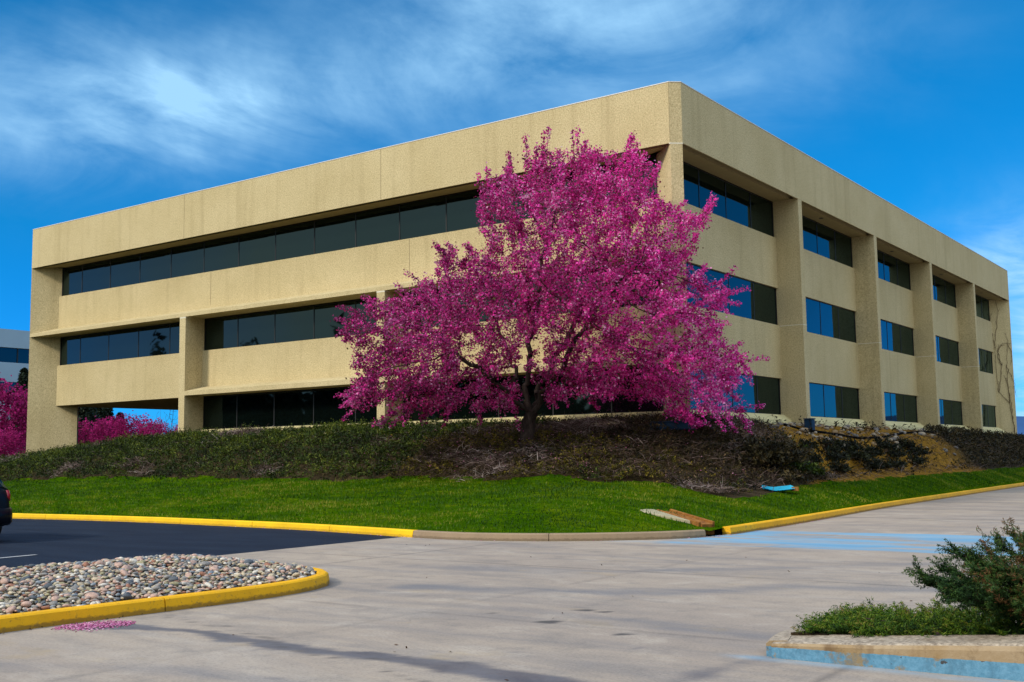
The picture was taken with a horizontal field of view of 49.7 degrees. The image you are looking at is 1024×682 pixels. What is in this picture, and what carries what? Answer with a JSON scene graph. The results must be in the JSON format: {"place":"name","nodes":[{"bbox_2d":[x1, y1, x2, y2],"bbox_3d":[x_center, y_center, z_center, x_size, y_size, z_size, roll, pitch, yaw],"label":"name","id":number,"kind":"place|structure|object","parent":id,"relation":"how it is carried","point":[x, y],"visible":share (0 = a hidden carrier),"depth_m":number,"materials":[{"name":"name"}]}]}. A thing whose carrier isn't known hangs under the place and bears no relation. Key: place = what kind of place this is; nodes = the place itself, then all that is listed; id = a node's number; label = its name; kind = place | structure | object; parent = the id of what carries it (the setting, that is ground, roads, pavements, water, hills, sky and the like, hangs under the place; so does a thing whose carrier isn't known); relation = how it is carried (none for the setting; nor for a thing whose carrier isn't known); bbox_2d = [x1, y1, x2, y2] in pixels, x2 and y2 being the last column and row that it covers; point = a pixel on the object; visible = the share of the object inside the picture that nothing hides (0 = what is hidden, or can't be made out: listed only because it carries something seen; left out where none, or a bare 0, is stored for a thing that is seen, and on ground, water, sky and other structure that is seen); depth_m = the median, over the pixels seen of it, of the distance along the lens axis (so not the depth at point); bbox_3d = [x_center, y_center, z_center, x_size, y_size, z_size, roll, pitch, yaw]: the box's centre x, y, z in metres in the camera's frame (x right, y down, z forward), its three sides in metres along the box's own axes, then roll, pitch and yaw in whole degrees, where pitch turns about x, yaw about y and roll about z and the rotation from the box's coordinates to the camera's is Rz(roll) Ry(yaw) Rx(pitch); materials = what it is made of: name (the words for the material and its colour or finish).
{"place":"outdoors","nodes":[
{"label":"outdoors","id":0,"kind":"place"},
{"bbox_2d":[0,554,316,614],"bbox_3d":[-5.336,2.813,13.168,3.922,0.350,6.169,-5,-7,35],"label":"cobbles","id":1,"kind":"object","parent":0,"point":[149,575],"visible":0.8,"depth_m":12.75,"materials":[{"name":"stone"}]},
{"bbox_2d":[0,578,8,583],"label":"cobble","id":2,"kind":"object","parent":1,"relation":"on","point":[4,581],"visible":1,"depth_m":11.89,"materials":[{"name":"beige stone"}]},
{"bbox_2d":[5,606,15,613],"bbox_3d":[-4.943,2.649,10.908,0.090,0.060,0.119,-13,15,27],"label":"cobble","id":3,"kind":"object","parent":1,"relation":"on","point":[10,609],"visible":0.98,"depth_m":10.88,"materials":[{"name":"beige stone"}]},
{"bbox_2d":[21,601,31,606],"bbox_3d":[-4.896,2.652,11.146,0.115,0.066,0.090,-7,-10,10],"label":"cobble","id":4,"kind":"object","parent":1,"relation":"on","point":[26,604],"visible":1,"depth_m":11.12,"materials":[{"name":"beige stone"}]},
{"bbox_2d":[43,583,51,589],"bbox_3d":[-4.994,2.637,11.892,0.072,0.059,0.101,13,27,35],"label":"cobble","id":5,"kind":"object","parent":1,"relation":"on","point":[46,585],"visible":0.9,"depth_m":11.87,"materials":[{"name":"stone"}]},
{"bbox_2d":[66,596,77,602],"bbox_3d":[-4.566,2.684,11.476,0.126,0.056,0.083,-20,-11,-7],"label":"cobble","id":6,"kind":"object","parent":1,"relation":"on","point":[70,599],"visible":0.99,"depth_m":11.45,"materials":[{"name":"grey stone"}]},
{"bbox_2d":[84,592,98,600],"bbox_3d":[-4.450,2.705,11.715,0.162,0.085,0.113,4,11,14],"label":"cobble","id":7,"kind":"object","parent":1,"relation":"on","point":[93,595],"visible":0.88,"depth_m":11.68,"materials":[{"name":"beige stone"}]},
{"bbox_2d":[114,562,122,567],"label":"cobble","id":8,"kind":"object","parent":1,"relation":"on","point":[120,564],"visible":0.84,"depth_m":13.20,"materials":[{"name":"beige stone"}]},
{"bbox_2d":[120,569,128,575],"bbox_3d":[-4.492,2.692,12.839,0.138,0.058,0.095,29,-5,34],"label":"cobble","id":9,"kind":"object","parent":1,"relation":"on","point":[123,572],"visible":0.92,"depth_m":12.81,"materials":[{"name":"beige stone"}]},
{"bbox_2d":[120,594,132,600],"bbox_3d":[-4.133,2.750,11.847,0.143,0.058,0.098,6,-47,-41],"label":"cobble","id":10,"kind":"object","parent":1,"relation":"on","point":[127,597],"visible":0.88,"depth_m":11.82,"materials":[{"name":"stone"}]},
{"bbox_2d":[168,576,177,581],"bbox_3d":[-3.915,2.752,12.786,0.133,0.064,0.096,-6,11,21],"label":"cobble","id":11,"kind":"object","parent":1,"relation":"on","point":[172,578],"visible":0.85,"depth_m":12.75,"materials":[{"name":"stone"}]},
{"bbox_2d":[200,561,209,565],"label":"cobble","id":12,"kind":"object","parent":1,"relation":"on","point":[205,563],"visible":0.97,"depth_m":13.73,"materials":[{"name":"grey stone"}]},
{"bbox_2d":[0,518,397,567],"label":"road","id":13,"kind":"structure","parent":0,"point":[46,541],"depth_m":22.87,"materials":[{"name":"black asphalt"}]},
{"bbox_2d":[0,480,12,532],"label":"car","id":14,"kind":"object","parent":13,"relation":"on","point":[6,514],"visible":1,"depth_m":23.03,"materials":[{"name":"black paint"}]},
{"bbox_2d":[12,513,413,537],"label":"kerb","id":15,"kind":"structure","parent":13,"relation":"on","point":[395,532],"depth_m":27.33,"materials":[{"name":"yellow paint"}]},
{"bbox_2d":[51,518,829,540],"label":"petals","id":16,"kind":"object","parent":13,"relation":"on","point":[410,537],"visible":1,"depth_m":24.80,"materials":[{"name":"pink plant"}]},
{"bbox_2d":[0,424,1022,497],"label":"berm","id":17,"kind":"structure","parent":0,"point":[753,493],"depth_m":35.34,"materials":[{"name":"plant"}]},
{"bbox_2d":[0,426,25,457],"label":"flowering tree","id":18,"kind":"object","parent":17,"relation":"on","point":[6,447],"visible":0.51,"depth_m":64.08,"materials":[{"name":"pink plant"}]},
{"bbox_2d":[360,418,406,432],"bbox_3d":[-4.537,3.031,39.194,1.650,0.687,1.654,-5,-7,35],"label":"shrub","id":19,"kind":"object","parent":17,"relation":"on","point":[370,426],"visible":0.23,"depth_m":38.89,"materials":[{"name":"green plant"}]},
{"bbox_2d":[0,408,813,490],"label":"juniper ground cover","id":20,"kind":"object","parent":17,"relation":"on","point":[85,448],"visible":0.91,"depth_m":39.23,"materials":[{"name":"green plant"}]},
{"bbox_2d":[0,404,855,493],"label":"dead twigs","id":21,"kind":"object","parent":17,"relation":"on","point":[579,424],"visible":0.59,"depth_m":32.06,"materials":[{"name":"brown plant"}]},
{"bbox_2d":[26,81,1016,453],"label":"office building","id":22,"kind":"structure","parent":17,"relation":"on","point":[212,307],"depth_m":46.29,"materials":[{"name":"concrete"}]},
{"bbox_2d":[60,322,179,364],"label":"window","id":23,"kind":"structure","parent":22,"relation":"in","point":[163,339],"depth_m":52.66,"materials":[{"name":"black glass"}]},
{"bbox_2d":[203,386,376,428],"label":"window","id":24,"kind":"structure","parent":22,"relation":"in","point":[294,407],"depth_m":45.91,"materials":[{"name":"black glass"}]},
{"bbox_2d":[204,297,376,349],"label":"window","id":25,"kind":"structure","parent":22,"relation":"in","point":[309,322],"depth_m":46.31,"materials":[{"name":"black glass"}]},
{"bbox_2d":[62,155,656,295],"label":"window","id":26,"kind":"structure","parent":22,"relation":"in","point":[449,212],"depth_m":46.04,"materials":[{"name":"black glass"}]},
{"bbox_2d":[403,261,659,328],"bbox_3d":[0.322,-1.502,39.191,11.050,1.458,0.075,-5,-7,35],"label":"window","id":27,"kind":"structure","parent":22,"relation":"in","point":[484,316],"depth_m":39.27,"materials":[{"name":"black glass"}]},
{"bbox_2d":[403,366,663,420],"bbox_3d":[0.371,1.943,38.829,11.050,1.488,0.075,-5,-7,35],"label":"window","id":28,"kind":"structure","parent":22,"relation":"in","point":[577,406],"depth_m":38.22,"materials":[{"name":"black glass"}]},
{"bbox_2d":[683,161,773,236],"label":"window","id":29,"kind":"structure","parent":22,"relation":"in","point":[737,204],"depth_m":40.11,"materials":[{"name":"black glass"}]},
{"bbox_2d":[686,262,777,324],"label":"window","id":30,"kind":"structure","parent":22,"relation":"in","point":[759,304],"depth_m":40.74,"materials":[{"name":"blue glass"}]},
{"bbox_2d":[690,369,780,414],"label":"window","id":31,"kind":"structure","parent":22,"relation":"in","point":[766,390],"depth_m":40.86,"materials":[{"name":"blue glass"}]},
{"bbox_2d":[802,215,852,267],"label":"window","id":32,"kind":"structure","parent":22,"relation":"in","point":[820,239],"depth_m":48.25,"materials":[{"name":"black glass"}]},
{"bbox_2d":[806,297,855,342],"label":"window","id":33,"kind":"structure","parent":22,"relation":"in","point":[822,318],"depth_m":47.88,"materials":[{"name":"blue glass"}]},
{"bbox_2d":[809,382,859,418],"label":"window","id":34,"kind":"structure","parent":22,"relation":"in","point":[831,401],"depth_m":47.53,"materials":[{"name":"blue glass"}]},
{"bbox_2d":[877,249,910,289],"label":"window","id":35,"kind":"structure","parent":22,"relation":"in","point":[891,269],"depth_m":55.99,"materials":[{"name":"black glass"}]},
{"bbox_2d":[880,319,913,355],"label":"window","id":36,"kind":"structure","parent":22,"relation":"in","point":[894,337],"depth_m":55.63,"materials":[{"name":"black glass"}]},
{"bbox_2d":[884,392,917,422],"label":"window","id":37,"kind":"structure","parent":22,"relation":"in","point":[898,407],"depth_m":55.25,"materials":[{"name":"black glass"}]},
{"bbox_2d":[932,274,955,307],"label":"window","id":38,"kind":"structure","parent":22,"relation":"in","point":[943,290],"depth_m":63.69,"materials":[{"name":"black glass"}]},
{"bbox_2d":[935,335,958,365],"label":"window","id":39,"kind":"structure","parent":22,"relation":"in","point":[947,351],"depth_m":63.33,"materials":[{"name":"black glass"}]},
{"bbox_2d":[939,399,962,424],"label":"window","id":40,"kind":"structure","parent":22,"relation":"in","point":[950,411],"depth_m":62.95,"materials":[{"name":"black glass"}]},
{"bbox_2d":[975,294,989,320],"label":"window","id":41,"kind":"structure","parent":22,"relation":"in","point":[982,304],"depth_m":71.18,"materials":[{"name":"black glass"}]},
{"bbox_2d":[978,348,992,373],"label":"window","id":42,"kind":"structure","parent":22,"relation":"in","point":[985,357],"depth_m":70.83,"materials":[{"name":"black glass"}]},
{"bbox_2d":[982,404,995,426],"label":"window","id":43,"kind":"structure","parent":22,"relation":"in","point":[988,411],"depth_m":70.43,"materials":[{"name":"black glass"}]},
{"bbox_2d":[990,301,1016,432],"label":"climbing vine","id":44,"kind":"object","parent":22,"relation":"attached to","point":[1007,373],"visible":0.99,"depth_m":72.28,"materials":[{"name":"brown plant"}]},
{"bbox_2d":[254,411,801,491],"bbox_3d":[-0.120,3.382,34.113,17.534,2.437,8.924,-2,-6,16],"label":"olive ground cover","id":45,"kind":"object","parent":17,"relation":"on","point":[516,471],"visible":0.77,"depth_m":31.65,"materials":[{"name":"green plant"}]},
{"bbox_2d":[332,419,761,491],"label":"petals","id":46,"kind":"object","parent":17,"relation":"on","point":[536,443],"visible":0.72,"depth_m":32.24,"materials":[{"name":"pink plant"}]},
{"bbox_2d":[330,125,769,447],"bbox_3d":[0.819,-1.479,32.314,12.918,9.736,7.835,-2,-6,14],"label":"flowering tree","id":47,"kind":"object","parent":17,"relation":"on","point":[587,307],"visible":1,"depth_m":31.31,"materials":[{"name":"pink plant"}]},
{"bbox_2d":[419,408,839,493],"bbox_3d":[3.581,3.286,33.782,10.417,2.502,10.791,-5,-7,35],"label":"brown ground cover","id":48,"kind":"object","parent":17,"relation":"on","point":[656,418],"visible":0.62,"depth_m":31.41,"materials":[{"name":"brown plant"}]},
{"bbox_2d":[648,420,695,429],"bbox_3d":[4.737,2.497,32.650,1.340,0.260,0.540,-5,-7,35],"label":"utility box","id":49,"kind":"object","parent":17,"relation":"on","point":[681,425],"visible":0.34,"depth_m":32.34,"materials":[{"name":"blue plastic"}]},
{"bbox_2d":[730,432,814,464],"bbox_3d":[7.277,3.182,32.379,3.015,1.108,3.221,-5,-7,35],"label":"shrub","id":50,"kind":"object","parent":17,"relation":"on","point":[775,452],"visible":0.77,"depth_m":31.61,"materials":[{"name":"green plant"}]},
{"bbox_2d":[785,460,828,475],"bbox_3d":[8.724,3.866,33.791,1.722,0.772,1.821,1,-6,-16],"label":"shrub","id":51,"kind":"object","parent":17,"relation":"on","point":[808,466],"visible":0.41,"depth_m":33.27,"materials":[{"name":"green plant"}]},
{"bbox_2d":[797,435,820,449],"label":"shrub","id":52,"kind":"object","parent":17,"relation":"on","point":[814,445],"visible":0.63,"depth_m":36.44,"materials":[{"name":"green plant"}]},
{"bbox_2d":[803,418,815,429],"bbox_3d":[10.679,2.994,39.705,0.340,0.440,0.340,-5,-7,35],"label":"utility box","id":53,"kind":"object","parent":17,"relation":"on","point":[807,422],"visible":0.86,"depth_m":39.60,"materials":[{"name":"blue plastic"}]},
{"bbox_2d":[807,450,826,462],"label":"shrub","id":54,"kind":"object","parent":17,"relation":"on","point":[816,458],"visible":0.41,"depth_m":35.28,"materials":[{"name":"green plant"}]},
{"bbox_2d":[816,434,850,450],"bbox_3d":[10.924,3.549,38.176,1.248,0.716,1.476,-5,-7,35],"label":"shrub","id":55,"kind":"object","parent":17,"relation":"on","point":[831,444],"visible":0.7,"depth_m":37.95,"materials":[{"name":"green plant"}]},
{"bbox_2d":[821,445,851,461],"bbox_3d":[10.803,3.831,37.355,1.366,0.680,1.203,3,-7,-35],"label":"shrub","id":56,"kind":"object","parent":17,"relation":"on","point":[839,455],"visible":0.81,"depth_m":37.12,"materials":[{"name":"green plant"}]},
{"bbox_2d":[825,459,853,472],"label":"shrub","id":57,"kind":"object","parent":17,"relation":"on","point":[838,467],"visible":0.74,"depth_m":36.47,"materials":[{"name":"green plant"}]},
{"bbox_2d":[670,414,1023,491],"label":"dead twigs","id":58,"kind":"object","parent":17,"relation":"on","point":[917,467],"visible":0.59,"depth_m":41.57,"materials":[{"name":"brown plant"}]},
{"bbox_2d":[677,409,1023,484],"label":"brown ground cover","id":59,"kind":"object","parent":17,"relation":"on","point":[997,436],"visible":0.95,"depth_m":53.46,"materials":[{"name":"brown plant"}]},
{"bbox_2d":[840,437,864,450],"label":"shrub","id":60,"kind":"object","parent":17,"relation":"on","point":[850,442],"visible":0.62,"depth_m":39.54,"materials":[{"name":"green plant"}]},
{"bbox_2d":[842,443,874,460],"bbox_3d":[12.106,3.988,39.303,1.356,0.730,1.598,-5,-7,35],"label":"shrub","id":61,"kind":"object","parent":17,"relation":"on","point":[862,455],"visible":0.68,"depth_m":39.00,"materials":[{"name":"green plant"}]},
{"bbox_2d":[783,423,943,438],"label":"hose","id":62,"kind":"object","parent":17,"relation":"on","point":[823,432],"visible":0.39,"depth_m":41.56,"materials":[{"name":"black rubber"}]},
{"bbox_2d":[860,458,888,470],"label":"shrub","id":63,"kind":"object","parent":17,"relation":"on","point":[873,465],"visible":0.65,"depth_m":39.34,"materials":[{"name":"green plant"}]},
{"bbox_2d":[864,443,884,456],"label":"shrub","id":64,"kind":"object","parent":17,"relation":"on","point":[877,452],"visible":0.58,"depth_m":40.72,"materials":[{"name":"green plant"}]},
{"bbox_2d":[873,435,899,449],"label":"shrub","id":65,"kind":"object","parent":17,"relation":"on","point":[880,440],"visible":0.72,"depth_m":43.10,"materials":[{"name":"green plant"}]},
{"bbox_2d":[877,456,895,468],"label":"shrub","id":66,"kind":"object","parent":17,"relation":"on","point":[887,463],"visible":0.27,"depth_m":40.71,"materials":[{"name":"green plant"}]},
{"bbox_2d":[885,455,907,468],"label":"shrub","id":67,"kind":"object","parent":17,"relation":"on","point":[902,463],"visible":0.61,"depth_m":42.06,"materials":[{"name":"green plant"}]},
{"bbox_2d":[884,443,909,457],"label":"shrub","id":68,"kind":"object","parent":17,"relation":"on","point":[894,452],"visible":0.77,"depth_m":42.96,"materials":[{"name":"green plant"}]},
{"bbox_2d":[893,436,916,447],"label":"shrub","id":69,"kind":"object","parent":17,"relation":"on","point":[908,443],"visible":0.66,"depth_m":45.33,"materials":[{"name":"green plant"}]},
{"bbox_2d":[907,452,927,464],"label":"shrub","id":70,"kind":"object","parent":17,"relation":"on","point":[917,460],"visible":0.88,"depth_m":44.33,"materials":[{"name":"green plant"}]},
{"bbox_2d":[906,440,931,455],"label":"shrub","id":71,"kind":"object","parent":17,"relation":"on","point":[918,450],"visible":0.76,"depth_m":45.47,"materials":[{"name":"green plant"}]},
{"bbox_2d":[0,527,1023,681],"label":"driveway","id":72,"kind":"structure","parent":0,"point":[716,608],"depth_m":11.21,"materials":[{"name":"concrete"}]},
{"bbox_2d":[51,618,135,631],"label":"petals","id":73,"kind":"object","parent":72,"relation":"on","point":[102,623],"visible":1,"depth_m":10.96,"materials":[{"name":"pink plant"}]},
{"bbox_2d":[0,567,328,632],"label":"kerb","id":74,"kind":"structure","parent":72,"relation":"on","point":[70,615],"depth_m":11.86,"materials":[{"name":"yellow paint"}]},
{"bbox_2d":[413,529,705,540],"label":"kerb","id":75,"kind":"structure","parent":72,"relation":"on","point":[613,536],"depth_m":21.22,"materials":[{"name":"concrete"}]},
{"bbox_2d":[766,627,804,656],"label":"kerb","id":76,"kind":"structure","parent":72,"relation":"on","point":[785,635],"depth_m":8.88,"materials":[{"name":"blue paint"}]},
{"bbox_2d":[791,622,1021,634],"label":"planter soil","id":77,"kind":"structure","parent":76,"relation":"in","point":[806,633],"depth_m":8.94,"materials":[{"name":"brown soil"}]},
{"bbox_2d":[790,595,1023,637],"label":"juniper shrub","id":78,"kind":"object","parent":77,"relation":"on","point":[859,621],"visible":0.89,"depth_m":8.78,"materials":[{"name":"green plant"}]},
{"bbox_2d":[901,516,1023,624],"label":"juniper shrub","id":79,"kind":"object","parent":77,"relation":"on","point":[996,587],"visible":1,"depth_m":8.18,"materials":[{"name":"green plant"}]},
{"bbox_2d":[771,635,1023,680],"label":"kerb","id":80,"kind":"structure","parent":72,"relation":"on","point":[994,656],"depth_m":8.14,"materials":[{"name":"blue paint"}]},
{"bbox_2d":[0,0,1023,432],"label":"sky","id":81,"kind":"structure","parent":0,"point":[106,105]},
{"bbox_2d":[2,467,1023,532],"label":"lawn","id":82,"kind":"structure","parent":0,"point":[604,527],"depth_m":28.32,"materials":[{"name":"green plant"}]},
{"bbox_2d":[640,509,714,534],"bbox_3d":[3.364,3.768,22.984,0.788,0.310,1.963,1,0,-21],"label":"drain channel","id":83,"kind":"object","parent":82,"relation":"on","point":[698,521],"visible":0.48,"depth_m":22.73,"materials":[{"name":"concrete"}]},
{"bbox_2d":[762,485,798,491],"bbox_3d":[7.161,3.926,29.544,0.969,0.182,0.340,-1,-6,0],"label":"plastic lid","id":84,"kind":"object","parent":82,"relation":"on","point":[782,488],"visible":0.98,"depth_m":29.52,"materials":[{"name":"plastic"}]},
{"bbox_2d":[706,527,1018,535],"bbox_3d":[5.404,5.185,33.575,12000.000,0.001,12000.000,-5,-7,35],"label":"ground","id":85,"kind":"structure","parent":0,"point":[717,531],"depth_m":24.52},
{"bbox_2d":[0,372,27,454],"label":"flowering tree","id":86,"kind":"object","parent":85,"relation":"on","point":[16,413],"visible":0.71,"depth_m":72.23,"materials":[{"name":"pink plant"}]},
{"bbox_2d":[0,386,27,453],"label":"flowering tree","id":87,"kind":"object","parent":85,"relation":"on","point":[2,408],"visible":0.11,"depth_m":79.62,"materials":[{"name":"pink plant"}]},
{"bbox_2d":[0,328,29,456],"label":"office","id":88,"kind":"structure","parent":85,"relation":"on","point":[14,352],"depth_m":112.60,"materials":[{"name":"grey concrete"}]},
{"bbox_2d":[0,382,16,400],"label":"window","id":89,"kind":"structure","parent":88,"relation":"in","point":[13,383],"depth_m":112.30,"materials":[{"name":"blue glass"}]},
{"bbox_2d":[0,347,28,363],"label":"window","id":90,"kind":"structure","parent":88,"relation":"in","point":[12,355],"depth_m":113.01,"materials":[{"name":"blue glass"}]},
{"bbox_2d":[2,367,28,452],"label":"pine tree","id":91,"kind":"object","parent":85,"relation":"on","point":[22,379],"visible":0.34,"depth_m":100.21,"materials":[{"name":"green plant"}]},
{"bbox_2d":[78,407,101,441],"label":"pine tree","id":92,"kind":"object","parent":85,"relation":"on","point":[84,412],"visible":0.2,"depth_m":91.96,"materials":[{"name":"green plant"}]},
{"bbox_2d":[81,407,109,434],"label":"pine tree","id":93,"kind":"object","parent":85,"relation":"on","point":[101,412],"visible":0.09,"depth_m":97.93,"materials":[{"name":"green plant"}]},
{"bbox_2d":[78,417,114,443],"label":"flowering tree","id":94,"kind":"object","parent":85,"relation":"on","point":[99,427],"visible":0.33,"depth_m":73.59,"materials":[{"name":"pink plant"}]},
{"bbox_2d":[88,415,131,439],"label":"flowering tree","id":95,"kind":"object","parent":85,"relation":"on","point":[116,428],"visible":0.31,"depth_m":77.84,"materials":[{"name":"pink plant"}]},
{"bbox_2d":[104,408,118,434],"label":"pine tree","id":96,"kind":"object","parent":85,"relation":"on","point":[111,413],"visible":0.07,"depth_m":100.11,"materials":[{"name":"green plant"}]},
{"bbox_2d":[116,412,124,425],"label":"pine tree","id":97,"kind":"object","parent":85,"relation":"on","point":[118,414],"visible":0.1,"depth_m":104.05,"materials":[{"name":"green plant"}]},
{"bbox_2d":[111,410,158,436],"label":"flowering tree","id":98,"kind":"object","parent":85,"relation":"on","point":[130,425],"visible":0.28,"depth_m":81.40,"materials":[{"name":"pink plant"}]},
{"bbox_2d":[134,417,166,436],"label":"flowering tree","id":99,"kind":"object","parent":85,"relation":"on","point":[150,424],"visible":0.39,"depth_m":79.89,"materials":[{"name":"pink plant"}]},
{"bbox_2d":[156,422,177,435],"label":"flowering tree","id":100,"kind":"object","parent":85,"relation":"on","point":[167,429],"visible":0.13,"depth_m":84.06,"materials":[{"name":"pink plant"}]},
{"bbox_2d":[782,486,1023,532],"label":"driveway","id":101,"kind":"structure","parent":0,"point":[986,512],"depth_m":27.40,"materials":[{"name":"concrete"}]},
{"bbox_2d":[722,482,1023,534],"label":"kerb","id":102,"kind":"structure","parent":101,"relation":"on","point":[753,526],"depth_m":28.34,"materials":[{"name":"yellow paint"}]},
{"bbox_2d":[1016,416,1023,433],"bbox_3d":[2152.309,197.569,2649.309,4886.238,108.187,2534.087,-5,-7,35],"label":"hills","id":103,"kind":"structure","parent":0,"point":[1020,424],"depth_m":2733.19,"materials":[{"name":"blue"}]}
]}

